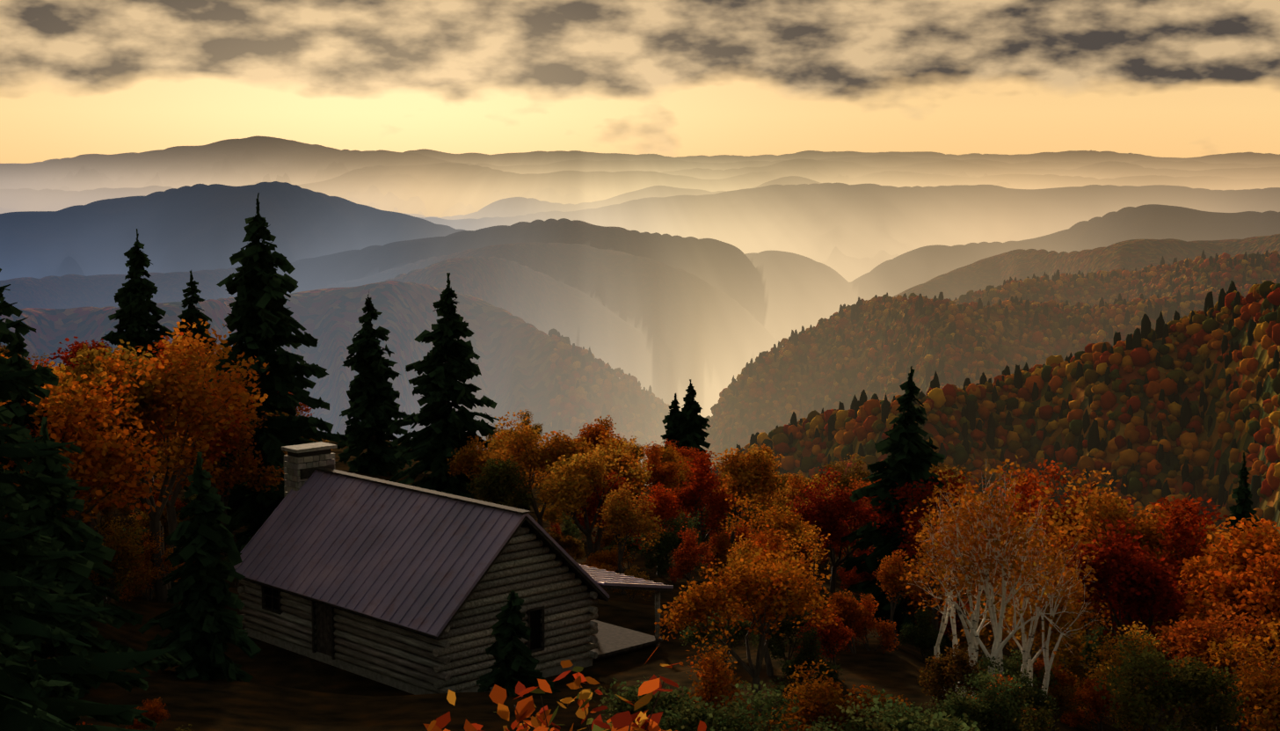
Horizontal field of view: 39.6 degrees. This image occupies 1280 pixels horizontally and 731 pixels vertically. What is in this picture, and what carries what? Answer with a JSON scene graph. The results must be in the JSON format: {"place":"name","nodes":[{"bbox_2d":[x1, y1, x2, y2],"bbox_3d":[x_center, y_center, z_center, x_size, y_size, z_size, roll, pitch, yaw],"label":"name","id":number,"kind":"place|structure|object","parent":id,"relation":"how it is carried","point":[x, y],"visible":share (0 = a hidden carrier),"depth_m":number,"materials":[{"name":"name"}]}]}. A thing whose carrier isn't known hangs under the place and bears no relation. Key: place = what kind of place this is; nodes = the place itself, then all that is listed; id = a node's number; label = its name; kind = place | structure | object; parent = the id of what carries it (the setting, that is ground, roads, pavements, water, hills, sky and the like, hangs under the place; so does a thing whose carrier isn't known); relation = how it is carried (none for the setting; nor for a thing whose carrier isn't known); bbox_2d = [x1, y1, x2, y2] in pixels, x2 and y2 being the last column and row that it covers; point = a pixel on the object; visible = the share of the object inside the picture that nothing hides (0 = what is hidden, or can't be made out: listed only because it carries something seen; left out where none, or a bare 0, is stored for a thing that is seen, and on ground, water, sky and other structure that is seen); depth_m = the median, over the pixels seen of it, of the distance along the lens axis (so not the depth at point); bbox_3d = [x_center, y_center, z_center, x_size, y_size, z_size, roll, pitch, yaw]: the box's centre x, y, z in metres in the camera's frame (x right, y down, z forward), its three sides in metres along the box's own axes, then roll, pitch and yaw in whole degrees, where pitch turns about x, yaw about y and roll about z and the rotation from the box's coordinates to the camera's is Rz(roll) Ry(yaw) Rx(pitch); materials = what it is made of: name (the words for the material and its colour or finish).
{"place":"outdoors","nodes":[
{"label":"outdoors","id":0,"kind":"place"},
{"bbox_2d":[0,135,1279,730],"bbox_3d":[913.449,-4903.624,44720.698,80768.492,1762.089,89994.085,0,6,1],"label":"terrain","id":1,"kind":"structure","parent":0,"point":[666,278],"depth_m":6223.75,"materials":[{"name":"grey"}]},
{"bbox_2d":[0,320,91,623],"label":"conifer","id":2,"kind":"object","parent":1,"relation":"on","point":[15,360],"visible":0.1,"depth_m":46.49,"materials":[{"name":"green plant"}]},
{"bbox_2d":[0,416,143,698],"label":"conifer","id":3,"kind":"object","parent":1,"relation":"on","point":[71,533],"visible":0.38,"depth_m":37.48,"materials":[{"name":"green plant"}]},
{"bbox_2d":[0,344,169,520],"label":"tree","id":4,"kind":"object","parent":1,"relation":"on","point":[73,423],"visible":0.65,"depth_m":46.22,"materials":[{"name":"orange plant"}]},
{"bbox_2d":[0,268,183,730],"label":"conifer","id":5,"kind":"object","parent":1,"relation":"on","point":[24,706],"visible":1,"depth_m":22.25,"materials":[{"name":"green plant"}]},
{"bbox_2d":[49,335,152,533],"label":"forest tree","id":6,"kind":"object","parent":1,"relation":"on","point":[75,349],"visible":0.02,"depth_m":70.09,"materials":[{"name":"orange plant"}]},
{"bbox_2d":[32,339,181,589],"bbox_3d":[-16.772,3.670,55.868,4.834,8.781,6.399,-1,6,-13],"label":"forest tree","id":7,"kind":"object","parent":1,"relation":"on","point":[82,367],"visible":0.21,"depth_m":55.66,"materials":[{"name":"orange plant"}]},
{"bbox_2d":[80,515,150,604],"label":"autumn tree","id":8,"kind":"object","parent":1,"relation":"on","point":[123,549],"visible":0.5,"depth_m":53.38,"materials":[{"name":"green plant"}]},
{"bbox_2d":[101,228,175,445],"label":"conifer","id":9,"kind":"object","parent":1,"relation":"on","point":[139,323],"visible":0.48,"depth_m":123.40,"materials":[{"name":"green plant"}]},
{"bbox_2d":[124,697,170,730],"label":"shrub","id":10,"kind":"object","parent":1,"relation":"on","point":[155,713],"visible":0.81,"depth_m":34.16,"materials":[{"name":"red plant"}]},
{"bbox_2d":[119,525,183,601],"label":"autumn tree","id":11,"kind":"object","parent":1,"relation":"on","point":[145,568],"visible":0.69,"depth_m":56.05,"materials":[{"name":"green plant"}]},
{"bbox_2d":[37,318,269,601],"bbox_3d":[-14.914,3.181,56.177,7.979,9.349,6.044,-5,8,-40],"label":"tree","id":12,"kind":"object","parent":1,"relation":"on","point":[189,393],"visible":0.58,"depth_m":55.56,"materials":[{"name":"orange plant"}]},
{"bbox_2d":[131,330,253,567],"bbox_3d":[-17.058,3.230,65.436,5.968,8.943,5.905,1,6,5],"label":"forest tree","id":13,"kind":"object","parent":1,"relation":"on","point":[171,514],"visible":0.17,"depth_m":64.58,"materials":[{"name":"orange plant"}]},
{"bbox_2d":[174,270,217,364],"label":"conifer","id":14,"kind":"object","parent":1,"relation":"on","point":[192,314],"visible":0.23,"depth_m":124.81,"materials":[{"name":"green plant"}]},
{"bbox_2d":[138,450,261,681],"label":"conifer","id":15,"kind":"object","parent":1,"relation":"on","point":[201,621],"visible":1,"depth_m":41.66,"materials":[{"name":"green plant"}]},
{"bbox_2d":[154,408,283,557],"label":"tree","id":16,"kind":"object","parent":1,"relation":"on","point":[237,469],"visible":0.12,"depth_m":66.47,"materials":[{"name":"orange plant"}]},
{"bbox_2d":[175,192,349,552],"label":"conifer","id":17,"kind":"object","parent":1,"relation":"on","point":[262,321],"visible":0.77,"depth_m":69.38,"materials":[{"name":"green plant"}]},
{"bbox_2d":[335,290,413,476],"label":"conifer","id":18,"kind":"object","parent":1,"relation":"on","point":[373,410],"visible":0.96,"depth_m":122.30,"materials":[{"name":"green plant"}]},
{"bbox_2d":[387,272,499,499],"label":"conifer","id":19,"kind":"object","parent":1,"relation":"on","point":[445,364],"visible":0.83,"depth_m":94.92,"materials":[{"name":"green plant"}]},
{"bbox_2d":[233,441,673,694],"bbox_3d":[-5.860,5.479,52.419,8.598,5.450,10.780,-6,9,-44],"label":"cabin","id":20,"kind":"object","parent":1,"relation":"on","point":[405,587],"visible":0.94,"depth_m":49.21,"materials":[{"name":"grey"}]},
{"bbox_2d":[446,435,495,492],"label":"tree","id":21,"kind":"object","parent":1,"relation":"on","point":[469,459],"visible":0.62,"depth_m":92.10,"materials":[{"name":"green plant"}]},
{"bbox_2d":[465,456,534,515],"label":"forest tree","id":22,"kind":"object","parent":1,"relation":"on","point":[498,480],"visible":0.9,"depth_m":73.71,"materials":[{"name":"green plant"}]},
{"bbox_2d":[476,589,561,696],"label":"conifer","id":23,"kind":"object","parent":1,"relation":"on","point":[511,652],"visible":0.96,"depth_m":41.40,"materials":[{"name":"green plant"}]},
{"bbox_2d":[479,409,594,527],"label":"tree","id":24,"kind":"object","parent":1,"relation":"on","point":[556,447],"visible":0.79,"depth_m":77.53,"materials":[{"name":"orange plant"}]},
{"bbox_2d":[423,644,706,730],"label":"bush","id":25,"kind":"object","parent":1,"relation":"on","point":[649,722],"visible":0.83,"depth_m":8.58,"materials":[{"name":"orange plant"}]},
{"bbox_2d":[546,526,586,559],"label":"shrub","id":26,"kind":"object","parent":1,"relation":"on","point":[570,543],"visible":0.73,"depth_m":74.38,"materials":[{"name":"orange plant"}]},
{"bbox_2d":[472,659,671,730],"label":"bush","id":27,"kind":"object","parent":1,"relation":"on","point":[584,696],"visible":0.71,"depth_m":10.11,"materials":[{"name":"orange plant"}]},
{"bbox_2d":[488,677,659,730],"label":"bush","id":28,"kind":"object","parent":1,"relation":"on","point":[525,708],"visible":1,"depth_m":7.44,"materials":[{"name":"orange plant"}]},
{"bbox_2d":[537,435,654,563],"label":"tree","id":29,"kind":"object","parent":1,"relation":"on","point":[579,475],"visible":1,"depth_m":71.56,"materials":[{"name":"orange plant"}]},
{"bbox_2d":[572,421,621,459],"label":"forest tree","id":30,"kind":"object","parent":1,"relation":"on","point":[592,432],"visible":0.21,"depth_m":108.72,"materials":[{"name":"orange plant"}]},
{"bbox_2d":[574,470,637,567],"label":"forest tree","id":31,"kind":"object","parent":1,"relation":"on","point":[590,509],"visible":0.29,"depth_m":72.84,"materials":[{"name":"orange plant"}]},
{"bbox_2d":[569,430,645,555],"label":"forest tree","id":32,"kind":"object","parent":1,"relation":"on","point":[599,533],"visible":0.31,"depth_m":78.14,"materials":[{"name":"orange plant"}]},
{"bbox_2d":[580,544,635,570],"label":"shrub","id":33,"kind":"object","parent":1,"relation":"on","point":[607,557],"visible":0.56,"depth_m":66.72,"materials":[{"name":"orange plant"}]},
{"bbox_2d":[603,529,649,570],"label":"autumn tree","id":34,"kind":"object","parent":1,"relation":"on","point":[630,548],"visible":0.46,"depth_m":73.82,"materials":[{"name":"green plant"}]},
{"bbox_2d":[596,481,666,593],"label":"tree","id":35,"kind":"object","parent":1,"relation":"on","point":[617,514],"visible":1,"depth_m":64.40,"materials":[{"name":"orange plant"}]},
{"bbox_2d":[593,676,708,730],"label":"shrub","id":36,"kind":"object","parent":1,"relation":"on","point":[664,701],"visible":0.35,"depth_m":28.08,"materials":[{"name":"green plant"}]},
{"bbox_2d":[624,481,683,574],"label":"tree","id":37,"kind":"object","parent":1,"relation":"on","point":[665,506],"visible":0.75,"depth_m":71.26,"materials":[{"name":"orange plant"}]},
{"bbox_2d":[633,440,681,500],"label":"forest tree","id":38,"kind":"object","parent":1,"relation":"on","point":[660,474],"visible":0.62,"depth_m":99.70,"materials":[{"name":"red plant"}]},
{"bbox_2d":[640,443,689,493],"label":"forest tree","id":39,"kind":"object","parent":1,"relation":"on","point":[667,455],"visible":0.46,"depth_m":104.19,"materials":[{"name":"orange plant"}]},
{"bbox_2d":[660,392,684,485],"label":"conifer","id":40,"kind":"object","parent":1,"relation":"on","point":[672,420],"visible":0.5,"depth_m":171.12,"materials":[{"name":"green plant"}]},
{"bbox_2d":[638,512,707,583],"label":"autumn tree","id":41,"kind":"object","parent":1,"relation":"on","point":[670,541],"visible":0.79,"depth_m":68.71,"materials":[{"name":"red plant"}]},
{"bbox_2d":[666,524,716,593],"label":"tree","id":42,"kind":"object","parent":1,"relation":"on","point":[685,557],"visible":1,"depth_m":60.28,"materials":[{"name":"red plant"}]},
{"bbox_2d":[672,378,713,480],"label":"conifer","id":43,"kind":"object","parent":1,"relation":"on","point":[693,424],"visible":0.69,"depth_m":170.61,"materials":[{"name":"green plant"}]},
{"bbox_2d":[659,448,736,572],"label":"forest tree","id":44,"kind":"object","parent":1,"relation":"on","point":[694,494],"visible":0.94,"depth_m":73.57,"materials":[{"name":"red plant"}]},
{"bbox_2d":[698,528,736,580],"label":"autumn tree","id":45,"kind":"object","parent":1,"relation":"on","point":[721,552],"visible":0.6,"depth_m":70.14,"materials":[{"name":"red plant"}]},
{"bbox_2d":[677,641,760,730],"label":"shrub","id":46,"kind":"object","parent":1,"relation":"on","point":[709,692],"visible":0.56,"depth_m":31.77,"materials":[{"name":"orange plant"}]},
{"bbox_2d":[678,609,760,662],"bbox_3d":[2.127,7.463,46.879,2.108,2.501,1.900,5,8,38],"label":"shrub","id":47,"kind":"object","parent":1,"relation":"on","point":[738,635],"visible":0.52,"depth_m":46.78,"materials":[{"name":"orange plant"}]},
{"bbox_2d":[654,544,843,725],"bbox_3d":[2.185,5.502,35.835,3.524,4.182,3.177,2,7,21],"label":"forest tree","id":48,"kind":"object","parent":1,"relation":"on","point":[762,592],"visible":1,"depth_m":35.65,"materials":[{"name":"orange plant"}]},
{"bbox_2d":[658,679,843,730],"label":"shrub","id":49,"kind":"object","parent":1,"relation":"on","point":[691,716],"visible":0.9,"depth_m":25.20,"materials":[{"name":"green plant"}]},
{"bbox_2d":[710,443,798,569],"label":"tree","id":50,"kind":"object","parent":1,"relation":"on","point":[745,472],"visible":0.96,"depth_m":74.19,"materials":[{"name":"orange plant"}]},
{"bbox_2d":[714,523,816,676],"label":"forest tree","id":51,"kind":"object","parent":1,"relation":"on","point":[777,541],"visible":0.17,"depth_m":43.71,"materials":[{"name":"orange plant"}]},
{"bbox_2d":[719,491,824,609],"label":"forest tree","id":52,"kind":"object","parent":1,"relation":"on","point":[784,522],"visible":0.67,"depth_m":56.24,"materials":[{"name":"orange plant"}]},
{"bbox_2d":[723,524,830,653],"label":"forest tree","id":53,"kind":"object","parent":1,"relation":"on","point":[756,549],"visible":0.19,"depth_m":48.01,"materials":[{"name":"orange plant"}]},
{"bbox_2d":[750,603,819,661],"bbox_3d":[3.853,7.184,45.396,1.707,2.641,2.254,4,7,32],"label":"shrub","id":54,"kind":"object","parent":1,"relation":"on","point":[787,626],"visible":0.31,"depth_m":45.00,"materials":[{"name":"orange plant"}]},
{"bbox_2d":[770,472,809,557],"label":"tree","id":55,"kind":"object","parent":1,"relation":"on","point":[796,483],"visible":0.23,"depth_m":77.52,"materials":[{"name":"orange plant"}]},
{"bbox_2d":[768,625,843,698],"bbox_3d":[3.769,7.200,40.462,1.674,2.536,1.692,0,6,4],"label":"shrub","id":56,"kind":"object","parent":1,"relation":"on","point":[808,650],"visible":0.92,"depth_m":40.38,"materials":[{"name":"orange plant"}]},
{"bbox_2d":[789,605,856,678],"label":"autumn tree","id":57,"kind":"object","parent":1,"relation":"on","point":[833,635],"visible":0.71,"depth_m":43.53,"materials":[{"name":"red plant"}]},
{"bbox_2d":[785,465,880,599],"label":"forest tree","id":58,"kind":"object","parent":1,"relation":"on","point":[829,521],"visible":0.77,"depth_m":60.37,"materials":[{"name":"red plant"}]},
{"bbox_2d":[770,659,910,730],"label":"shrub","id":59,"kind":"object","parent":1,"relation":"on","point":[823,695],"visible":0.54,"depth_m":29.11,"materials":[{"name":"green plant"}]},
{"bbox_2d":[807,476,874,596],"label":"tree","id":60,"kind":"object","parent":1,"relation":"on","point":[854,486],"visible":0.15,"depth_m":63.54,"materials":[{"name":"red plant"}]},
{"bbox_2d":[810,452,878,546],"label":"forest tree","id":61,"kind":"object","parent":1,"relation":"on","point":[860,473],"visible":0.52,"depth_m":100.37,"materials":[{"name":"red plant"}]},
{"bbox_2d":[821,589,870,653],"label":"autumn tree","id":62,"kind":"object","parent":1,"relation":"on","point":[847,608],"visible":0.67,"depth_m":47.82,"materials":[{"name":"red plant"}]},
{"bbox_2d":[836,539,878,598],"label":"autumn tree","id":63,"kind":"object","parent":1,"relation":"on","point":[850,577],"visible":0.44,"depth_m":61.45,"materials":[{"name":"red plant"}]},
{"bbox_2d":[839,592,899,653],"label":"shrub","id":64,"kind":"object","parent":1,"relation":"on","point":[869,623],"visible":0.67,"depth_m":48.39,"materials":[{"name":"red plant"}]},
{"bbox_2d":[872,548,930,643],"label":"tree","id":65,"kind":"object","parent":1,"relation":"on","point":[890,573],"visible":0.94,"depth_m":51.63,"materials":[{"name":"orange plant"}]},
{"bbox_2d":[839,365,974,647],"bbox_3d":[8.610,4.696,57.869,4.712,9.449,4.379,6,9,44],"label":"conifer","id":66,"kind":"object","parent":1,"relation":"on","point":[911,458],"visible":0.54,"depth_m":57.32,"materials":[{"name":"green plant"}]},
{"bbox_2d":[836,688,980,730],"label":"shrub","id":67,"kind":"object","parent":1,"relation":"on","point":[888,718],"visible":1,"depth_m":26.92,"materials":[{"name":"green plant"}]},
{"bbox_2d":[548,250,1279,552],"bbox_3d":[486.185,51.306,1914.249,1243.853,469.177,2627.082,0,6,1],"label":"forest canopy","id":68,"kind":"object","parent":1,"relation":"on","point":[842,426],"visible":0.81,"depth_m":1132.42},
{"bbox_2d":[896,607,948,662],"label":"shrub","id":69,"kind":"object","parent":1,"relation":"on","point":[925,637],"visible":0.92,"depth_m":49.56,"materials":[{"name":"green plant"}]},
{"bbox_2d":[861,468,991,649],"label":"forest tree","id":70,"kind":"object","parent":1,"relation":"on","point":[915,528],"visible":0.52,"depth_m":55.52,"materials":[{"name":"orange plant"}]},
{"bbox_2d":[899,574,970,636],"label":"autumn tree","id":71,"kind":"object","parent":1,"relation":"on","point":[912,606],"visible":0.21,"depth_m":56.68,"materials":[{"name":"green plant"}]},
{"bbox_2d":[916,643,992,711],"bbox_3d":[6.721,7.415,38.975,1.553,2.681,1.760,-6,9,-42],"label":"shrub","id":72,"kind":"object","parent":1,"relation":"on","point":[947,672],"visible":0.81,"depth_m":38.82,"materials":[{"name":"brown plant"}]},
{"bbox_2d":[904,485,1024,696],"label":"tree","id":73,"kind":"object","parent":1,"relation":"on","point":[951,609],"visible":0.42,"depth_m":41.90,"materials":[{"name":"orange plant"}]},
{"bbox_2d":[921,666,1028,730],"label":"shrub","id":74,"kind":"object","parent":1,"relation":"on","point":[971,708],"visible":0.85,"depth_m":31.71,"materials":[{"name":"green plant"}]},
{"bbox_2d":[947,599,1021,662],"bbox_3d":[11.023,9.180,57.016,3.039,3.606,2.740,-4,8,-34],"label":"shrub","id":75,"kind":"object","parent":1,"relation":"on","point":[982,637],"visible":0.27,"depth_m":56.49,"materials":[{"name":"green plant"}]},
{"bbox_2d":[886,454,1098,693],"bbox_3d":[7.808,5.190,39.654,4.143,6.543,3.563,-1,6,-11],"label":"tree","id":76,"kind":"object","parent":1,"relation":"on","point":[995,518],"visible":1,"depth_m":39.65,"materials":[{"name":"orange plant"}]},
{"bbox_2d":[968,679,1035,730],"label":"shrub","id":77,"kind":"object","parent":1,"relation":"on","point":[1021,693],"visible":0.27,"depth_m":32.14,"materials":[{"name":"green plant"}]},
{"bbox_2d":[959,653,1060,718],"bbox_3d":[7.830,7.521,37.522,2.138,2.536,1.927,1,6,5],"label":"shrub","id":78,"kind":"object","parent":1,"relation":"on","point":[1038,696],"visible":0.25,"depth_m":37.54,"materials":[{"name":"green plant"}]},
{"bbox_2d":[968,648,1057,693],"bbox_3d":[9.248,8.272,44.453,2.192,2.568,1.660,3,7,25],"label":"shrub","id":79,"kind":"object","parent":1,"relation":"on","point":[1017,667],"visible":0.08,"depth_m":44.30,"materials":[{"name":"green plant"}]},
{"bbox_2d":[960,465,1090,656],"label":"forest tree","id":80,"kind":"object","parent":1,"relation":"on","point":[1021,490],"visible":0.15,"depth_m":64.81,"materials":[{"name":"orange plant"}]},
{"bbox_2d":[947,500,1121,716],"bbox_3d":[9.571,6.150,43.201,3.664,5.786,3.150,-1,6,-9],"label":"tree","id":81,"kind":"object","parent":1,"relation":"on","point":[1026,647],"visible":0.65,"depth_m":42.65,"materials":[{"name":"orange plant"}]},
{"bbox_2d":[1012,699,1059,730],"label":"shrub","id":82,"kind":"object","parent":1,"relation":"on","point":[1041,722],"visible":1,"depth_m":27.82,"materials":[{"name":"green plant"}]},
{"bbox_2d":[994,555,1087,714],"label":"tree","id":83,"kind":"object","parent":1,"relation":"on","point":[1012,642],"visible":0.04,"depth_m":52.49,"materials":[{"name":"orange plant"}]},
{"bbox_2d":[1003,580,1091,671],"bbox_3d":[10.282,7.186,44.336,2.099,3.813,2.779,4,7,30],"label":"shrub","id":84,"kind":"object","parent":1,"relation":"on","point":[1055,636],"visible":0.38,"depth_m":43.53,"materials":[{"name":"orange plant"}]},
{"bbox_2d":[1031,644,1089,690],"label":"shrub","id":85,"kind":"object","parent":1,"relation":"on","point":[1072,665],"visible":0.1,"depth_m":56.43,"materials":[{"name":"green plant"}]},
{"bbox_2d":[1047,682,1089,730],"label":"shrub","id":86,"kind":"object","parent":1,"relation":"on","point":[1062,698],"visible":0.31,"depth_m":43.99,"materials":[{"name":"green plant"}]},
{"bbox_2d":[1009,457,1148,658],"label":"tree","id":87,"kind":"object","parent":1,"relation":"on","point":[1050,470],"visible":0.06,"depth_m":82.07,"materials":[{"name":"orange plant"}]},
{"bbox_2d":[1059,675,1120,730],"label":"shrub","id":88,"kind":"object","parent":1,"relation":"on","point":[1092,696],"visible":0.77,"depth_m":48.68,"materials":[{"name":"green plant"}]},
{"bbox_2d":[1076,625,1116,673],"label":"shrub","id":89,"kind":"object","parent":1,"relation":"on","point":[1099,633],"visible":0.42,"depth_m":85.20,"materials":[{"name":"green plant"}]},
{"bbox_2d":[1079,620,1171,730],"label":"forest tree","id":90,"kind":"object","parent":1,"relation":"on","point":[1101,671],"visible":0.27,"depth_m":49.65,"materials":[{"name":"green plant"}]},
{"bbox_2d":[1064,518,1192,705],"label":"forest tree","id":91,"kind":"object","parent":1,"relation":"on","point":[1140,589],"visible":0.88,"depth_m":55.99,"materials":[{"name":"red plant"}]},
{"bbox_2d":[1032,465,1224,693],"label":"tree","id":92,"kind":"object","parent":1,"relation":"on","point":[1113,513],"visible":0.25,"depth_m":66.94,"materials":[{"name":"orange plant"}]},
{"bbox_2d":[1102,494,1227,728],"bbox_3d":[19.602,9.045,63.025,6.074,9.102,6.010,-3,7,-24],"label":"forest tree","id":93,"kind":"object","parent":1,"relation":"on","point":[1186,543],"visible":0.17,"depth_m":62.59,"materials":[{"name":"red plant"}]},
{"bbox_2d":[1093,628,1249,730],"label":"shrub","id":94,"kind":"object","parent":1,"relation":"on","point":[1189,684],"visible":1,"depth_m":33.66,"materials":[{"name":"green plant"}]},
{"bbox_2d":[1145,602,1279,730],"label":"tree","id":95,"kind":"object","parent":1,"relation":"on","point":[1186,638],"visible":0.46,"depth_m":47.09,"materials":[{"name":"orange plant"}]},
{"bbox_2d":[1167,618,1279,730],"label":"forest tree","id":96,"kind":"object","parent":1,"relation":"on","point":[1262,701],"visible":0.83,"depth_m":36.36,"materials":[{"name":"orange plant"}]},
{"bbox_2d":[1171,512,1279,730],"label":"tree","id":97,"kind":"object","parent":1,"relation":"on","point":[1236,546],"visible":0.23,"depth_m":56.54,"materials":[{"name":"orange plant"}]},
{"bbox_2d":[1177,539,1279,730],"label":"forest tree","id":98,"kind":"object","parent":1,"relation":"on","point":[1257,592],"visible":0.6,"depth_m":51.47,"materials":[{"name":"orange plant"}]},
{"bbox_2d":[1211,449,1269,719],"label":"conifer","id":99,"kind":"object","parent":1,"relation":"on","point":[1242,507],"visible":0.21,"depth_m":103.22,"materials":[{"name":"green plant"}]},
{"bbox_2d":[0,0,1279,163],"label":"sky","id":100,"kind":"structure","parent":0,"point":[674,78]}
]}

